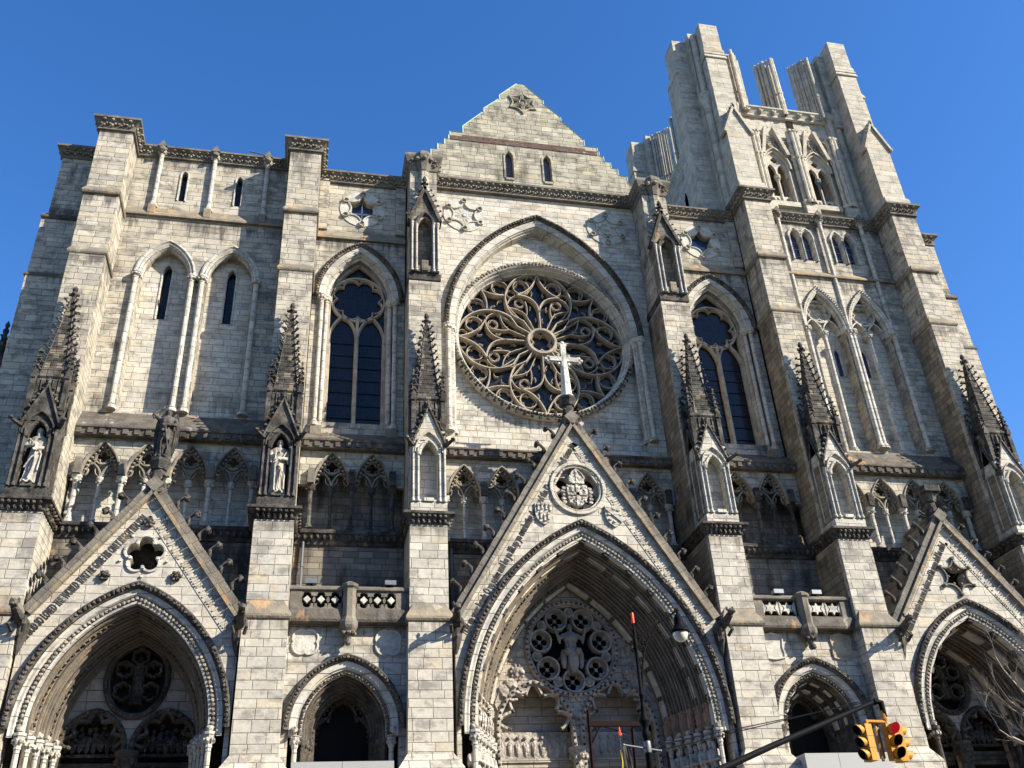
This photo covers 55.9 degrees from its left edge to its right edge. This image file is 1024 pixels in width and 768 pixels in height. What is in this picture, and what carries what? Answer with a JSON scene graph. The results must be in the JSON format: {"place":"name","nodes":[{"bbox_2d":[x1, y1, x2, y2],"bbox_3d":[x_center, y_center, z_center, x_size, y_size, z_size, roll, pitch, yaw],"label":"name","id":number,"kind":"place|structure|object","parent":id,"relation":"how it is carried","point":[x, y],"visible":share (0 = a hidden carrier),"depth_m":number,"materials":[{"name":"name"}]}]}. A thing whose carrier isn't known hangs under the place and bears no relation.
{"place":"outdoors","nodes":[
{"label":"outdoors","id":0,"kind":"place"},
{"bbox_2d":[0,0,1023,468],"label":"sky","id":1,"kind":"structure","parent":0,"point":[941,81],"materials":[{"name":"blue"}]},
{"bbox_2d":[618,727,633,767],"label":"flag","id":2,"kind":"object","parent":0,"point":[628,757],"visible":0.93,"depth_m":26.96,"materials":[{"name":"fabric"}]},
{"bbox_2d":[622,608,886,767],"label":"lamp post","id":3,"kind":"object","parent":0,"point":[679,631],"visible":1,"depth_m":17.21,"materials":[{"name":"metal"}]},
{"bbox_2d":[852,710,913,762],"bbox_3d":[7.198,6.800,18.657,1.248,0.932,0.549,4,-32,-11],"label":"traffic signal","id":4,"kind":"object","parent":3,"relation":"hanging from","point":[897,743],"visible":1,"depth_m":18.54,"materials":[{"name":"yellow metal"}]},
{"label":"steps","id":5,"kind":"structure","parent":0,"visible":0},
{"bbox_2d":[291,761,393,767],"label":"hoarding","id":6,"kind":"object","parent":5,"relation":"on","point":[365,764],"visible":1,"depth_m":45.01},
{"bbox_2d":[0,24,1023,767],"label":"cathedral","id":7,"kind":"structure","parent":5,"relation":"on","point":[748,314],"depth_m":59.73,"materials":[{"name":"stone"}]},
{"bbox_2d":[19,428,46,483],"bbox_3d":[-25.373,3.779,51.215,0.964,3.418,1.123,-26,-38,32],"label":"statue","id":8,"kind":"object","parent":7,"relation":"attached to","point":[33,463],"visible":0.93,"depth_m":50.98,"materials":[{"name":"stone"}]},
{"bbox_2d":[118,656,163,705],"bbox_3d":[-19.440,15.392,50.146,2.500,2.551,0.706,4,-32,-11],"label":"statue","id":9,"kind":"object","parent":7,"relation":"attached to","point":[135,699],"visible":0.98,"depth_m":50.03,"materials":[{"name":"grey stone"}]},
{"bbox_2d":[152,405,179,459],"bbox_3d":[-19.362,2.711,53.662,1.544,3.324,1.059,4,-32,-11],"label":"angel statue","id":10,"kind":"object","parent":7,"relation":"on","point":[166,432],"visible":0.95,"depth_m":53.69,"materials":[{"name":"grey stone"}]},
{"bbox_2d":[268,440,288,493],"bbox_3d":[-13.000,4.567,53.692,1.030,3.418,1.030,-21,-36,27],"label":"statue","id":11,"kind":"object","parent":7,"relation":"attached to","point":[279,456],"visible":0.98,"depth_m":53.45,"materials":[{"name":"stone"}]},
{"bbox_2d":[306,578,316,585],"bbox_3d":[-10.591,10.510,50.888,0.600,0.340,0.470,4,-32,-11],"label":"floodlight","id":12,"kind":"object","parent":7,"relation":"on","point":[311,581],"visible":1,"depth_m":50.76,"materials":[{"name":"grey metal"}]},
{"bbox_2d":[385,580,395,586],"bbox_3d":[-6.530,10.769,51.702,0.600,0.340,0.470,4,-32,-11],"label":"floodlight","id":13,"kind":"object","parent":7,"relation":"on","point":[390,583],"visible":1,"depth_m":51.55,"materials":[{"name":"grey metal"}]},
{"bbox_2d":[467,745,486,767],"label":"statue","id":14,"kind":"object","parent":7,"relation":"attached to","point":[481,759],"visible":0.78,"depth_m":47.97,"materials":[{"name":"stone"}]},
{"bbox_2d":[481,748,490,767],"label":"statue","id":15,"kind":"object","parent":7,"relation":"attached to","point":[488,764],"visible":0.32,"depth_m":48.61,"materials":[{"name":"stone"}]},
{"bbox_2d":[485,748,493,767],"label":"statue","id":16,"kind":"object","parent":7,"relation":"attached to","point":[491,762],"visible":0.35,"depth_m":49.17,"materials":[{"name":"stone"}]},
{"bbox_2d":[488,750,497,767],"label":"statue","id":17,"kind":"object","parent":7,"relation":"attached to","point":[495,762],"visible":0.34,"depth_m":49.76,"materials":[{"name":"stone"}]},
{"bbox_2d":[455,261,633,421],"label":"rose window","id":18,"kind":"structure","parent":7,"relation":"in","point":[513,316],"depth_m":68.68,"materials":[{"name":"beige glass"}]},
{"bbox_2d":[544,341,582,395],"bbox_3d":[3.344,-0.931,61.524,2.596,4.325,0.924,4,-32,-11],"label":"stone cross","id":19,"kind":"object","parent":7,"relation":"on","point":[563,360],"visible":0.98,"depth_m":61.59,"materials":[{"name":"white stone"}]},
{"bbox_2d":[553,624,586,675],"bbox_3d":[3.436,15.270,55.748,2.070,3.010,1.073,4,-32,-11],"label":"statue","id":20,"kind":"object","parent":7,"relation":"attached to","point":[571,658],"visible":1,"depth_m":55.38,"materials":[{"name":"grey stone"}]},
{"bbox_2d":[672,750,681,767],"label":"statue","id":21,"kind":"object","parent":7,"relation":"attached to","point":[676,762],"visible":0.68,"depth_m":52.41,"materials":[{"name":"stone"}]},
{"bbox_2d":[681,748,690,767],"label":"statue","id":22,"kind":"object","parent":7,"relation":"attached to","point":[685,761],"visible":0.69,"depth_m":51.92,"materials":[{"name":"stone"}]},
{"bbox_2d":[689,745,700,767],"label":"statue","id":23,"kind":"object","parent":7,"relation":"attached to","point":[694,760],"visible":0.71,"depth_m":51.44,"materials":[{"name":"stone"}]},
{"bbox_2d":[698,743,709,767],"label":"statue","id":24,"kind":"object","parent":7,"relation":"attached to","point":[703,759],"visible":0.75,"depth_m":50.95,"materials":[{"name":"stone"}]},
{"bbox_2d":[707,740,725,767],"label":"statue","id":25,"kind":"object","parent":7,"relation":"attached to","point":[713,758],"visible":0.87,"depth_m":50.46,"materials":[{"name":"stone"}]},
{"bbox_2d":[771,589,783,594],"bbox_3d":[15.440,12.169,56.102,0.600,0.340,0.470,4,-32,-11],"label":"floodlight","id":26,"kind":"object","parent":7,"relation":"on","point":[777,591],"visible":1,"depth_m":55.98,"materials":[{"name":"grey metal"}]},
{"bbox_2d":[809,590,821,595],"bbox_3d":[17.788,12.319,56.572,0.600,0.340,0.470,4,-32,-11],"label":"floodlight","id":27,"kind":"object","parent":7,"relation":"on","point":[815,592],"visible":1,"depth_m":56.44,"materials":[{"name":"grey metal"}]},
{"bbox_2d":[935,665,951,699],"bbox_3d":[26.563,18.334,59.372,0.952,2.143,0.594,4,-32,-11],"label":"statue","id":28,"kind":"object","parent":7,"relation":"attached to","point":[941,677],"visible":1,"depth_m":59.21,"materials":[{"name":"grey stone"}]},
{"bbox_2d":[586,710,640,767],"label":"steel frame","id":29,"kind":"object","parent":5,"relation":"on","point":[609,724],"visible":0.99,"depth_m":51.29,"materials":[{"name":"metal"}]},
{"bbox_2d":[796,752,893,767],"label":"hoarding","id":30,"kind":"object","parent":5,"relation":"on","point":[831,760],"visible":0.7,"depth_m":49.88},
{"bbox_2d":[970,621,1023,744],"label":"bare tree","id":31,"kind":"object","parent":5,"relation":"on","point":[1019,636],"visible":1,"depth_m":40.19,"materials":[{"name":"brown plant"}]}
]}

